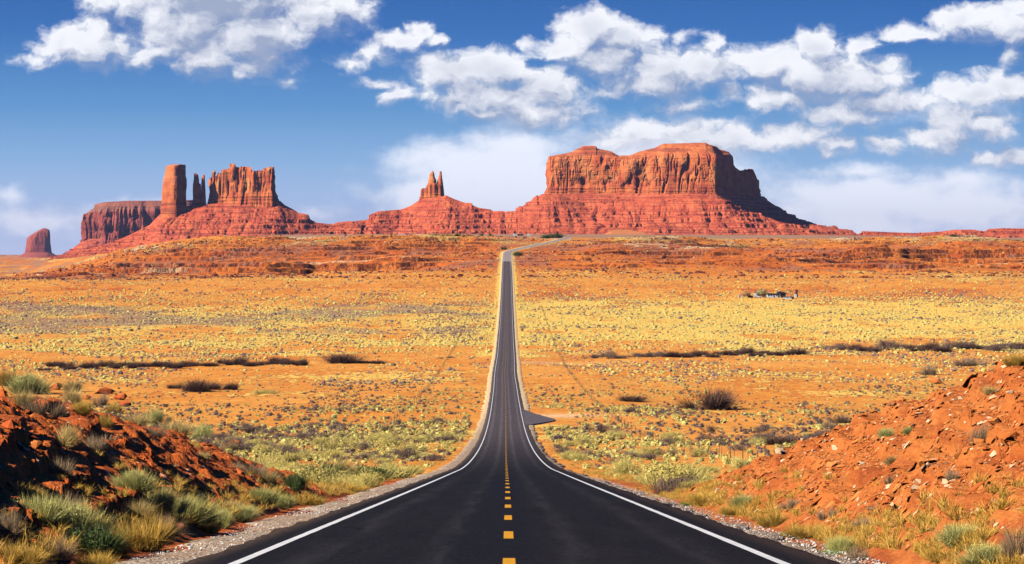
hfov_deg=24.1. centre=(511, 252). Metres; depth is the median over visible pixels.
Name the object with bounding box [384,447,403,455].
grey shrub
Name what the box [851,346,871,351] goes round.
bare shrub
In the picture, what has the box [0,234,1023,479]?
ground
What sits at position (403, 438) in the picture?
grey shrub
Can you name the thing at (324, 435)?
grey shrub
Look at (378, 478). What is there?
rabbitbrush
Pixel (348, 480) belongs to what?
rabbitbrush
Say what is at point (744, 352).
bare shrub
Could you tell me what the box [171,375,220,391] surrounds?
bare shrub
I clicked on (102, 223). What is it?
broad mesa
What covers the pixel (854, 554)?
twiggy shrub
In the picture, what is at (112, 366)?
bare shrub
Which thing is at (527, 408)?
road shoulder
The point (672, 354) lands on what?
bare shrub
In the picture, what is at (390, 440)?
rabbitbrush
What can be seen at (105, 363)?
bare shrub
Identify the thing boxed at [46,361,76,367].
bare shrub
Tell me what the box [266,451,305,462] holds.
rabbitbrush
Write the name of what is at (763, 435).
grey shrub
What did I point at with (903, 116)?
sky
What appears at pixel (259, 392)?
rabbitbrush
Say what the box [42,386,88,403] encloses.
straw tuft
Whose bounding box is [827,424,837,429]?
grey shrub
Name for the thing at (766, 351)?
bare shrub
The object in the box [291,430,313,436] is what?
grey shrub
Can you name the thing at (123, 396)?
boulder
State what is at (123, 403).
stone slab
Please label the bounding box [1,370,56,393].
sagebrush
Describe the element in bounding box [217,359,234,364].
bare shrub
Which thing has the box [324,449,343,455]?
rabbitbrush
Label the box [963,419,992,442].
twiggy shrub
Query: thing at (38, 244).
butte
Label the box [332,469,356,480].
rabbitbrush
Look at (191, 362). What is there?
bare shrub
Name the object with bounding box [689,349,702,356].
bare shrub
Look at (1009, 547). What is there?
twiggy shrub
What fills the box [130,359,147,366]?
bare shrub
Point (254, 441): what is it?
rabbitbrush
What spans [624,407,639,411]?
grey shrub
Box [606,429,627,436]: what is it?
rabbitbrush
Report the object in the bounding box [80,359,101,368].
bare shrub
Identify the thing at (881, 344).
grey shrub
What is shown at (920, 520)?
dry grass
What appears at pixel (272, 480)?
straw tuft
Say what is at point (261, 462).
rabbitbrush
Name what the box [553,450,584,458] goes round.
rabbitbrush
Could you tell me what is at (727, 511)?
golden tuft
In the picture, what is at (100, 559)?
golden tuft
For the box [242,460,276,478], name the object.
twiggy shrub
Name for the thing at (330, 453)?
rabbitbrush
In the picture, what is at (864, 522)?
twiggy shrub
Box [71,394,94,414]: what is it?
golden tuft
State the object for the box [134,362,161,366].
bare shrub
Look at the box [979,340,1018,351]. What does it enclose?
grey shrub
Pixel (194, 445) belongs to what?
golden tuft
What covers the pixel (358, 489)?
golden tuft
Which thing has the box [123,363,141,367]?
bare shrub
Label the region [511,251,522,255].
green shrub
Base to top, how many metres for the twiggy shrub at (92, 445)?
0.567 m
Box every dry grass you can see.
[0,437,1023,563]
[104,368,994,510]
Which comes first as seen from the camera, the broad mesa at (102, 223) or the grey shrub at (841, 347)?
the grey shrub at (841, 347)
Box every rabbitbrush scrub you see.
[0,235,1023,384]
[12,382,963,487]
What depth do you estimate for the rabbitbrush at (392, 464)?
213.23 m
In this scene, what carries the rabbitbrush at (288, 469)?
on the hill bank at (86, 460)
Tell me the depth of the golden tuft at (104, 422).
63.24 m
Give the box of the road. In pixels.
[181,237,839,563]
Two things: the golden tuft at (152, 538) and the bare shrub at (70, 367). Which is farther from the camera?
the bare shrub at (70, 367)
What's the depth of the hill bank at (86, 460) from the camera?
52.13 m
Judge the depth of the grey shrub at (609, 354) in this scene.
1021.65 m
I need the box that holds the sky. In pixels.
[0,0,1023,254]
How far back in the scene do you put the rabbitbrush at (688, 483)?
117.38 m
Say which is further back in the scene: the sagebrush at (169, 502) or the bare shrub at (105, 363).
the bare shrub at (105, 363)
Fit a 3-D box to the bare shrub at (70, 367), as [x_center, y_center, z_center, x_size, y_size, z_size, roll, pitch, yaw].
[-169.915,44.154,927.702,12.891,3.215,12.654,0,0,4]
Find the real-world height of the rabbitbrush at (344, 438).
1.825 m
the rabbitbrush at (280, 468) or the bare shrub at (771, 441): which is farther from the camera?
the bare shrub at (771, 441)
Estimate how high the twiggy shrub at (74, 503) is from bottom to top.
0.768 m
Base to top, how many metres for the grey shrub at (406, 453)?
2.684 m
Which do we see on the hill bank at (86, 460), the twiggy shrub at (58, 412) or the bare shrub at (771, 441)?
the twiggy shrub at (58, 412)
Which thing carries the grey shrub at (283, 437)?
on the ground at (348, 258)
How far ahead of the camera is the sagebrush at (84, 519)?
37.96 m
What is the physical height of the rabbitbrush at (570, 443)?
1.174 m
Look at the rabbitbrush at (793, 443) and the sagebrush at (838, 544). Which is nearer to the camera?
the sagebrush at (838, 544)
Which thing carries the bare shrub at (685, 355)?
on the ground at (348, 258)
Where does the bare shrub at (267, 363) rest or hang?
on the ground at (348, 258)
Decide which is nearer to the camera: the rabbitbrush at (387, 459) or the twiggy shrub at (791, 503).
the twiggy shrub at (791, 503)
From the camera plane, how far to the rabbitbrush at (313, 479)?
118.43 m
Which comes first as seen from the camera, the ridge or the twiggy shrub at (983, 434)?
the twiggy shrub at (983, 434)
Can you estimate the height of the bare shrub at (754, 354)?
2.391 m
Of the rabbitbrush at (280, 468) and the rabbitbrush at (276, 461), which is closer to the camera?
the rabbitbrush at (280, 468)
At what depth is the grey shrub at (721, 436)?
369.92 m
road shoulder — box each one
[115,237,564,563]
[511,237,859,563]
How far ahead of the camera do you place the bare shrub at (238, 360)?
971.61 m
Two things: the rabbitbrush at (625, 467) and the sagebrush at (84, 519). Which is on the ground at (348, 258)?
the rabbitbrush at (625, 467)
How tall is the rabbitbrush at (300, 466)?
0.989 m
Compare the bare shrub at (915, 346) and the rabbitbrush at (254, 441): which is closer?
the rabbitbrush at (254, 441)
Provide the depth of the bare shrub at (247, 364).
962.91 m
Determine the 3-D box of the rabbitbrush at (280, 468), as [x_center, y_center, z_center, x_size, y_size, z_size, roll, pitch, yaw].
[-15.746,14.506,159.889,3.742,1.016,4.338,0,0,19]
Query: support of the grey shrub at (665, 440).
on the ground at (348, 258)
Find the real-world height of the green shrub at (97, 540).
0.748 m
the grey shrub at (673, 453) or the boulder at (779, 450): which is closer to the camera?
the boulder at (779, 450)
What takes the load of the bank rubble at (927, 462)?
on the hill bank at (939, 417)
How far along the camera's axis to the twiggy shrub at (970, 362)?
949.80 m
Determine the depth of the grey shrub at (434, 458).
263.73 m
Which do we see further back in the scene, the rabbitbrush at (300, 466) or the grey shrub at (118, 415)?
the grey shrub at (118, 415)
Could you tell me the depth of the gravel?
48.52 m
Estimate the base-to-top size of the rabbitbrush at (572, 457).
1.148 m
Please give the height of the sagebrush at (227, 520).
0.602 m
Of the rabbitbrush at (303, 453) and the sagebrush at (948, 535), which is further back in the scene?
the rabbitbrush at (303, 453)
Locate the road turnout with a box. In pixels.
[522,409,555,424]
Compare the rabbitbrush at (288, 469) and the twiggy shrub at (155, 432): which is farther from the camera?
the rabbitbrush at (288, 469)
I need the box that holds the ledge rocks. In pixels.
[0,233,1023,280]
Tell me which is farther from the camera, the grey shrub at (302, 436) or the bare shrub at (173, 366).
the bare shrub at (173, 366)
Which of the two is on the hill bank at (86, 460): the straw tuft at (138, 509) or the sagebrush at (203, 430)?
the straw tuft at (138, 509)
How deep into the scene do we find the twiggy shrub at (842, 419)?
495.36 m
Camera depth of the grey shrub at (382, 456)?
264.80 m
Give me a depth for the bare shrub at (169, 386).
759.59 m
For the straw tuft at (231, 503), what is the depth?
57.99 m
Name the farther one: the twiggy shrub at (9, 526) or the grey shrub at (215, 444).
the grey shrub at (215, 444)
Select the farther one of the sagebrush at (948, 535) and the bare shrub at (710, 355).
the bare shrub at (710, 355)
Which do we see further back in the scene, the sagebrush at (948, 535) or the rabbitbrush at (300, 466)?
the rabbitbrush at (300, 466)
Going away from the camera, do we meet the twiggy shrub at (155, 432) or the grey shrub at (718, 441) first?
the twiggy shrub at (155, 432)
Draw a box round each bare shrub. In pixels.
[35,367,53,370]
[43,360,64,366]
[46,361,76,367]
[59,365,79,369]
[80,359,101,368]
[98,359,116,366]
[106,363,124,368]
[110,360,131,366]
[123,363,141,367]
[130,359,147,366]
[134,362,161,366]
[147,360,172,366]
[159,361,186,368]
[163,383,181,388]
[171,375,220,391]
[174,360,198,365]
[196,360,221,365]
[209,381,228,389]
[216,358,230,363]
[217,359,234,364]
[224,380,241,389]
[231,356,250,364]
[238,361,258,366]
[258,361,274,364]
[260,357,296,363]
[270,359,299,364]
[291,357,311,365]
[319,351,368,363]
[369,360,388,363]
[613,394,652,401]
[649,385,745,409]
[659,352,694,357]
[663,350,682,356]
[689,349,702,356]
[702,351,722,357]
[718,349,739,354]
[732,348,748,354]
[739,344,756,353]
[747,352,766,356]
[755,350,774,353]
[762,434,797,444]
[773,350,792,355]
[782,347,812,354]
[840,343,867,349]
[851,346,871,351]
[867,346,882,351]
[901,343,924,348]
[905,347,933,350]
[923,339,939,349]
[932,345,954,351]
[956,344,985,348]
[999,342,1023,347]
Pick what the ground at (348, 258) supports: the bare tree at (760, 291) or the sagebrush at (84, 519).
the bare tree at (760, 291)
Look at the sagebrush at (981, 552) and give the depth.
30.98 m
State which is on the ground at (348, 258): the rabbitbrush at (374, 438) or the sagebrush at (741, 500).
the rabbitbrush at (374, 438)
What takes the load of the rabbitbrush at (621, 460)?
on the ground at (348, 258)
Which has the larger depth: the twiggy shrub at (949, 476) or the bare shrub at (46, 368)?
the bare shrub at (46, 368)
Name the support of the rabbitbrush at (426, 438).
on the ground at (348, 258)
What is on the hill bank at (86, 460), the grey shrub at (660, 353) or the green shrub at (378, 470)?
the green shrub at (378, 470)
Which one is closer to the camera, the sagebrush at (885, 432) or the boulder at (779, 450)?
the sagebrush at (885, 432)
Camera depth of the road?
48.17 m
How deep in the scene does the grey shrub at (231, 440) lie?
315.18 m
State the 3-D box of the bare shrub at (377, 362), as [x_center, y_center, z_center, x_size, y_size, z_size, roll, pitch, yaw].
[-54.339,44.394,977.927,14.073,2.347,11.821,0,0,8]
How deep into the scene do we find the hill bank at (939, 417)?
50.84 m
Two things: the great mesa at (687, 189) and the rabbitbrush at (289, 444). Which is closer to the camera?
the rabbitbrush at (289, 444)
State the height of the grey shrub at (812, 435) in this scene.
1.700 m
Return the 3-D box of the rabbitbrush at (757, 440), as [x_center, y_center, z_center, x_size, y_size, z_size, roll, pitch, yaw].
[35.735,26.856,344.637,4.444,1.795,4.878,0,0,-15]
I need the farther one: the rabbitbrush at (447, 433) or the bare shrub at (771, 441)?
the rabbitbrush at (447, 433)
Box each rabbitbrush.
[244,438,262,445]
[245,451,275,467]
[248,389,280,393]
[252,444,286,453]
[253,456,287,463]
[258,452,279,457]
[258,457,288,468]
[266,439,296,447]
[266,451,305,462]
[266,465,295,469]
[272,466,299,472]
[273,462,296,469]
[288,461,308,468]
[290,460,356,475]
[293,458,355,482]
[294,450,315,459]
[303,473,334,484]
[309,436,333,444]
[310,453,367,475]
[314,439,347,449]
[320,449,343,456]
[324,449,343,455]
[324,473,371,486]
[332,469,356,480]
[333,436,354,441]
[337,439,363,446]
[343,468,392,486]
[355,470,383,487]
[356,452,377,458]
[365,434,385,441]
[365,457,394,463]
[368,431,387,439]
[368,462,419,478]
[376,461,409,467]
[377,436,407,445]
[390,441,419,449]
[398,461,429,473]
[407,434,433,442]
[431,429,460,439]
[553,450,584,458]
[559,453,591,460]
[560,440,581,445]
[571,436,595,444]
[591,456,649,473]
[605,456,638,466]
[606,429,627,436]
[627,449,645,457]
[628,458,718,486]
[629,469,665,484]
[636,445,667,455]
[649,467,705,481]
[658,429,684,436]
[662,433,684,442]
[673,479,696,488]
[677,461,717,475]
[684,447,709,456]
[699,464,724,472]
[700,474,719,481]
[727,454,750,467]
[747,436,766,444]
[771,440,795,447]
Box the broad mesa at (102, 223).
[37,200,192,258]
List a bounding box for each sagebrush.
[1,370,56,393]
[7,489,86,528]
[51,498,128,539]
[57,378,87,391]
[104,467,161,491]
[136,407,172,423]
[143,482,192,514]
[172,492,233,525]
[187,422,216,437]
[210,507,236,529]
[223,503,264,521]
[247,486,284,504]
[274,493,302,509]
[723,493,754,507]
[820,531,863,555]
[876,427,895,438]
[899,426,912,433]
[929,518,988,548]
[943,541,1004,563]
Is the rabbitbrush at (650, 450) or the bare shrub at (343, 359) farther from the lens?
the bare shrub at (343, 359)
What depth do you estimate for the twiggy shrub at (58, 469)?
44.02 m
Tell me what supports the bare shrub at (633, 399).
on the ground at (348, 258)
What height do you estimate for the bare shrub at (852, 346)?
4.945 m
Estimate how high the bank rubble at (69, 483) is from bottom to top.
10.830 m
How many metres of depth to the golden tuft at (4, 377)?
766.98 m
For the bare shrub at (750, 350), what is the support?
on the ground at (348, 258)
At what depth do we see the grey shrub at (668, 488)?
114.48 m
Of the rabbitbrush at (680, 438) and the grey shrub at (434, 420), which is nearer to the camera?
the rabbitbrush at (680, 438)
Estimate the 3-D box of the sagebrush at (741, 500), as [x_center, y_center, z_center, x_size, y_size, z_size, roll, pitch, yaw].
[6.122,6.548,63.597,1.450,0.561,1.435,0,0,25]
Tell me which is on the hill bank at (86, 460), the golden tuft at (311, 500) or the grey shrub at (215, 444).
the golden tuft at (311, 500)
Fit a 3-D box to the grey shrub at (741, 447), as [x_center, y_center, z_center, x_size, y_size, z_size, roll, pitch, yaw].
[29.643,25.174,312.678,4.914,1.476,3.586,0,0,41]
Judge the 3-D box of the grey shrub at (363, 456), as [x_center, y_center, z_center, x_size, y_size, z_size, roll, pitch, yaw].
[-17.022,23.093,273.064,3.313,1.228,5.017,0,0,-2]
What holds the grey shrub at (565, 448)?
on the ground at (348, 258)
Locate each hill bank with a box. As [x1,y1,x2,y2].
[0,389,398,563]
[601,361,1023,563]
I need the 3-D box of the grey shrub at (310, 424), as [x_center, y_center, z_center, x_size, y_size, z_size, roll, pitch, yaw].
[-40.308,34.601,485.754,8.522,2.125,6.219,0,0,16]
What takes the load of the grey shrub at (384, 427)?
on the ground at (348, 258)
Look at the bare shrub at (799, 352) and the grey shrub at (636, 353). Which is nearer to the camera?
the grey shrub at (636, 353)
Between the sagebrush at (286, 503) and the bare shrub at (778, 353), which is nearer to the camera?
the sagebrush at (286, 503)
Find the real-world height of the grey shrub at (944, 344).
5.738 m
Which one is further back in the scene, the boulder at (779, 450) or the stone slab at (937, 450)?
the boulder at (779, 450)
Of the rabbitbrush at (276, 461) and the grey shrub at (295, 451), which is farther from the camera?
the grey shrub at (295, 451)
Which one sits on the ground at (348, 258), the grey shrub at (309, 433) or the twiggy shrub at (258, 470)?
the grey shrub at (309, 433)
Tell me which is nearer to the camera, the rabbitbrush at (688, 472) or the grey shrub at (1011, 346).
the rabbitbrush at (688, 472)
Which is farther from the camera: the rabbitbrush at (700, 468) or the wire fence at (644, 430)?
the wire fence at (644, 430)
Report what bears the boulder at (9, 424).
on the hill bank at (86, 460)
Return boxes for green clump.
[678,502,692,506]
[808,549,840,555]
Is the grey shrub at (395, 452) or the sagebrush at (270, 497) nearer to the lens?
the sagebrush at (270, 497)
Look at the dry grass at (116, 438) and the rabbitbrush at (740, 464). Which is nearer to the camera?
the dry grass at (116, 438)
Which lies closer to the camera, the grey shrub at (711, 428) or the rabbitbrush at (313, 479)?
the rabbitbrush at (313, 479)
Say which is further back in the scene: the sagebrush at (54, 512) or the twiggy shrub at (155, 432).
the twiggy shrub at (155, 432)
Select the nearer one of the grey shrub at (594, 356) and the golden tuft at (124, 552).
the golden tuft at (124, 552)
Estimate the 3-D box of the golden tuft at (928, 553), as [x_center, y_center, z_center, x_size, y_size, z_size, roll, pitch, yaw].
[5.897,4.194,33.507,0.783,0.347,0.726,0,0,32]
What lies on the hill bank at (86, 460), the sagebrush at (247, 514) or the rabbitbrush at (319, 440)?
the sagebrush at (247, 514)
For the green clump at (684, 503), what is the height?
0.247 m
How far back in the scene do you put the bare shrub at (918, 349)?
1092.79 m
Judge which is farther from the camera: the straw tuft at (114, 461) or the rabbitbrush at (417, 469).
the rabbitbrush at (417, 469)
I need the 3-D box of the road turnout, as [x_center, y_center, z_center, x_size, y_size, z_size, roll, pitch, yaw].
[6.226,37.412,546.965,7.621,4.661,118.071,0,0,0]
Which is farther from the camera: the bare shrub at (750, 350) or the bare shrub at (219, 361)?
the bare shrub at (750, 350)
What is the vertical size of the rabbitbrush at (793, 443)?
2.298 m
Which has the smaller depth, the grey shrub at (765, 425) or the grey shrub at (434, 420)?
the grey shrub at (765, 425)
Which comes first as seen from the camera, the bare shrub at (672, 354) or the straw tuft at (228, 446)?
the straw tuft at (228, 446)
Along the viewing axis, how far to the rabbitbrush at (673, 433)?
420.15 m
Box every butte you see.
[17,228,55,257]
[48,164,361,259]
[338,171,504,233]
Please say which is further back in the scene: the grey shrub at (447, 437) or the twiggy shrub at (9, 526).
the grey shrub at (447, 437)
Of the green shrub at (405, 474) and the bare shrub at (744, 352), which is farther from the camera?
the bare shrub at (744, 352)
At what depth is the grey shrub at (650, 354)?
1036.99 m
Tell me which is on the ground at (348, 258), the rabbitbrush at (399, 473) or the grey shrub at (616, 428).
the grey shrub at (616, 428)
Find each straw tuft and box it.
[5,388,42,406]
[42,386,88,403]
[51,420,82,447]
[109,454,128,468]
[123,410,153,425]
[126,496,159,520]
[154,416,197,435]
[198,451,212,458]
[221,442,236,451]
[221,497,249,507]
[255,467,288,484]
[880,454,898,464]
[981,384,1000,395]
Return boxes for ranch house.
[766,290,787,297]
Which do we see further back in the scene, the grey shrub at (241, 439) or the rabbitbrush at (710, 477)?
the grey shrub at (241, 439)
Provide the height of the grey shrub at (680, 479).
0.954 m
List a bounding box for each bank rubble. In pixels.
[0,385,323,560]
[685,356,1023,560]
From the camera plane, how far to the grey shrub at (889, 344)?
1116.72 m
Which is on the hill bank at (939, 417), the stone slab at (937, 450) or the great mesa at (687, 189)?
the stone slab at (937, 450)
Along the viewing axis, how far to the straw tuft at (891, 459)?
51.53 m
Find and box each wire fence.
[238,304,471,462]
[541,306,757,460]
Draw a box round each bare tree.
[739,291,751,296]
[755,288,771,295]
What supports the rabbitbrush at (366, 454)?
on the ground at (348, 258)
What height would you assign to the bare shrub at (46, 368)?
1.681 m
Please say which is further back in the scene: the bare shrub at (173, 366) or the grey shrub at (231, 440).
the bare shrub at (173, 366)
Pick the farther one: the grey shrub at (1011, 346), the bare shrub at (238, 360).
the grey shrub at (1011, 346)
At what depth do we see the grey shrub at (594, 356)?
1032.45 m
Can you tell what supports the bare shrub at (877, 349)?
on the ground at (348, 258)
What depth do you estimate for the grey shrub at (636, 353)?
1036.83 m
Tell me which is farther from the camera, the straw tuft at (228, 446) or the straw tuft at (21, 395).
the straw tuft at (228, 446)
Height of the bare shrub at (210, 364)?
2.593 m
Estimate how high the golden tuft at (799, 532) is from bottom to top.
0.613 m
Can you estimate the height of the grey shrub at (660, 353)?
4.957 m
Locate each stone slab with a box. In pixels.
[119,401,131,405]
[934,447,941,452]
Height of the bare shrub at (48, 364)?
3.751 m
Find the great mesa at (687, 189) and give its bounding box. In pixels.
[500,143,870,235]
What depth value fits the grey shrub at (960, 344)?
1130.04 m
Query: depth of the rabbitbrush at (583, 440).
369.33 m
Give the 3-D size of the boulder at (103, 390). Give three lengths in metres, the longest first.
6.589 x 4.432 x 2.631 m
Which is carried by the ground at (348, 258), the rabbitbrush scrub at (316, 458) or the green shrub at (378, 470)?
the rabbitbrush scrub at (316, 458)
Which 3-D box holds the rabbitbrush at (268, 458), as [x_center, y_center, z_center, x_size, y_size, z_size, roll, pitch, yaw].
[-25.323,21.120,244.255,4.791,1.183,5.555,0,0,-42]
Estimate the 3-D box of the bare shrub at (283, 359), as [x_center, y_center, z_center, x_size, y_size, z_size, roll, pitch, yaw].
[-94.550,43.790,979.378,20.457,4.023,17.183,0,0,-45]
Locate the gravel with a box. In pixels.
[114,477,887,563]
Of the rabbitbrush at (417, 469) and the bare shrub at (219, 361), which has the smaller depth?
the rabbitbrush at (417, 469)
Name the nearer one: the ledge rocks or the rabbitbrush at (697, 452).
the rabbitbrush at (697, 452)
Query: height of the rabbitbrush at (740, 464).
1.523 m
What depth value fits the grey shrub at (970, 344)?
1135.80 m
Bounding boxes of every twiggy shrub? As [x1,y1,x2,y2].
[0,503,26,534]
[19,394,70,417]
[33,531,81,563]
[47,453,78,478]
[50,489,92,513]
[82,432,108,451]
[89,392,115,405]
[145,425,171,437]
[153,510,189,536]
[226,461,246,472]
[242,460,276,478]
[778,498,799,509]
[813,501,837,519]
[818,421,832,427]
[824,412,851,423]
[841,542,874,561]
[848,514,872,528]
[883,474,898,483]
[916,361,938,374]
[943,463,960,480]
[949,356,989,365]
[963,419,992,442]
[989,520,1023,563]
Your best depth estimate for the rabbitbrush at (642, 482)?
130.46 m
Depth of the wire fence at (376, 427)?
444.28 m
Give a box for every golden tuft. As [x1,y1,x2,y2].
[0,365,19,385]
[0,538,57,563]
[24,487,50,500]
[67,550,124,563]
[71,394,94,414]
[93,414,112,428]
[103,400,124,412]
[109,510,184,551]
[109,531,139,556]
[188,440,203,447]
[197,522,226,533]
[286,491,330,505]
[332,481,371,492]
[678,485,714,506]
[711,502,745,516]
[750,506,792,527]
[774,517,828,539]
[914,544,950,563]
[1002,351,1023,366]
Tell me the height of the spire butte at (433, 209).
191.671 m
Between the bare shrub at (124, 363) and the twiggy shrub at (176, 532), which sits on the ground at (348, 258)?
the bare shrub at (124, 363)
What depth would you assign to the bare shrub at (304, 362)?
958.06 m
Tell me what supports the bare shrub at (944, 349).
on the ground at (348, 258)
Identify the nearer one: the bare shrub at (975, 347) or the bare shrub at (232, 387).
the bare shrub at (232, 387)
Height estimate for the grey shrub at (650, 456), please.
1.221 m
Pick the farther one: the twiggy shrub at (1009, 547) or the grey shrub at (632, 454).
the grey shrub at (632, 454)
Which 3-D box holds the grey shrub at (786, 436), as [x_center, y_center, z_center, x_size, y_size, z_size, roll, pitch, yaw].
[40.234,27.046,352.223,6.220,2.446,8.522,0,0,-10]
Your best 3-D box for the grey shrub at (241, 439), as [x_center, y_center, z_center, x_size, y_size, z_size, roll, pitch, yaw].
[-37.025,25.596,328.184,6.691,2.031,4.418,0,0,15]
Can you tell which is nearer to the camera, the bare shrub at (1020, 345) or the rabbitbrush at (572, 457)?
the rabbitbrush at (572, 457)
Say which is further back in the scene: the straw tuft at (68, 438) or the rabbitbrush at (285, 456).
the rabbitbrush at (285, 456)
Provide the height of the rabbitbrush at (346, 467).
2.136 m
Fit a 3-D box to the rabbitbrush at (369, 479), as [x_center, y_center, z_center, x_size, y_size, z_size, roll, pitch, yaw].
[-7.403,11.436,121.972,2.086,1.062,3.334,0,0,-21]
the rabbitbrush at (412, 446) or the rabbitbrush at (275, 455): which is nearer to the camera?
the rabbitbrush at (275, 455)
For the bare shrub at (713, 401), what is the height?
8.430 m
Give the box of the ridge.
[860,228,1023,237]
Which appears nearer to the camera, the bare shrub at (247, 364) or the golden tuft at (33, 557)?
the golden tuft at (33, 557)
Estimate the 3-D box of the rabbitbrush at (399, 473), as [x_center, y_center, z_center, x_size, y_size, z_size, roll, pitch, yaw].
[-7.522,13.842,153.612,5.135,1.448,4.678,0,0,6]
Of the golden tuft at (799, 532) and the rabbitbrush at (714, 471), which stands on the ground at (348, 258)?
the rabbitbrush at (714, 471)
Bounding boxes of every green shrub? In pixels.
[55,516,138,557]
[277,468,312,490]
[342,462,403,481]
[392,468,420,477]
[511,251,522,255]
[548,233,566,237]
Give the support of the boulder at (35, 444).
on the hill bank at (86, 460)
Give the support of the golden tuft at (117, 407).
on the ground at (348, 258)
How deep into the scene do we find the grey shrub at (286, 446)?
293.11 m
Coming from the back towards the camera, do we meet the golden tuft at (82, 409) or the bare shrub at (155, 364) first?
the bare shrub at (155, 364)
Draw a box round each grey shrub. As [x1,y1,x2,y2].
[111,412,122,417]
[200,441,221,447]
[202,430,234,439]
[216,435,245,445]
[220,438,256,450]
[221,435,247,441]
[235,422,254,428]
[240,424,264,432]
[273,440,300,452]
[276,433,295,439]
[280,447,317,452]
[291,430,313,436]
[294,434,311,439]
[301,420,320,427]
[306,432,318,437]
[317,433,339,437]
[352,452,374,459]
[354,439,376,449]
[368,452,398,460]
[379,424,395,431]
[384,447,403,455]
[388,435,409,441]
[393,445,423,458]
[426,455,448,460]
[429,416,448,422]
[435,434,466,441]
[554,444,574,452]
[580,353,602,358]
[587,423,613,432]
[603,351,621,358]
[605,424,630,435]
[605,458,619,463]
[609,355,640,358]
[619,451,644,458]
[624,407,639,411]
[628,352,641,356]
[634,351,658,356]
[641,452,670,459]
[646,474,694,494]
[652,350,667,356]
[653,473,702,487]
[659,433,673,444]
[662,450,685,455]
[699,423,717,432]
[710,431,732,439]
[712,439,731,444]
[726,442,750,450]
[748,430,783,439]
[751,425,775,432]
[753,422,771,430]
[775,429,799,440]
[800,432,817,437]
[823,341,848,349]
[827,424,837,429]
[873,339,900,348]
[875,336,887,350]
[937,339,954,347]
[948,338,976,348]
[957,341,989,347]
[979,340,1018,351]
[984,343,1023,348]
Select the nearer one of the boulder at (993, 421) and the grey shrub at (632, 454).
the boulder at (993, 421)
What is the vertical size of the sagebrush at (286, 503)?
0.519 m
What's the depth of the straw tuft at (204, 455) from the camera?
73.27 m
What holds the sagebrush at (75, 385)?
on the ground at (348, 258)
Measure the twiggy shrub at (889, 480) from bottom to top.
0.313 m
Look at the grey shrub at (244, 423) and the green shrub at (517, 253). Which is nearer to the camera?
the grey shrub at (244, 423)
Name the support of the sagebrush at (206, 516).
on the hill bank at (86, 460)
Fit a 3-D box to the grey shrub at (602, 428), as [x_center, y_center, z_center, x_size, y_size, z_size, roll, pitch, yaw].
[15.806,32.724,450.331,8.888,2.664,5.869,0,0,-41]
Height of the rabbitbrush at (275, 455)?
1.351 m
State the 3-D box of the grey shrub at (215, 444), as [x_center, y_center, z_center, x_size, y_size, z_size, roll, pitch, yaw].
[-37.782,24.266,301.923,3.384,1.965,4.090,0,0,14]
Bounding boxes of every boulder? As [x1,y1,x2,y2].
[0,419,15,430]
[25,440,42,447]
[50,383,62,389]
[93,387,113,393]
[114,393,126,399]
[775,447,785,453]
[885,489,895,497]
[929,377,943,383]
[973,438,985,444]
[987,417,1001,425]
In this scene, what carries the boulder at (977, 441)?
on the hill bank at (939, 417)
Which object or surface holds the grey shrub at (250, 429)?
on the ground at (348, 258)
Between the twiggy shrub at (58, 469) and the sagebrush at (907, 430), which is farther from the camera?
the sagebrush at (907, 430)
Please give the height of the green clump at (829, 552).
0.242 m
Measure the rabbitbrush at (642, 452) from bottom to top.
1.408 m
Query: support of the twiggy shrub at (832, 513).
on the hill bank at (939, 417)

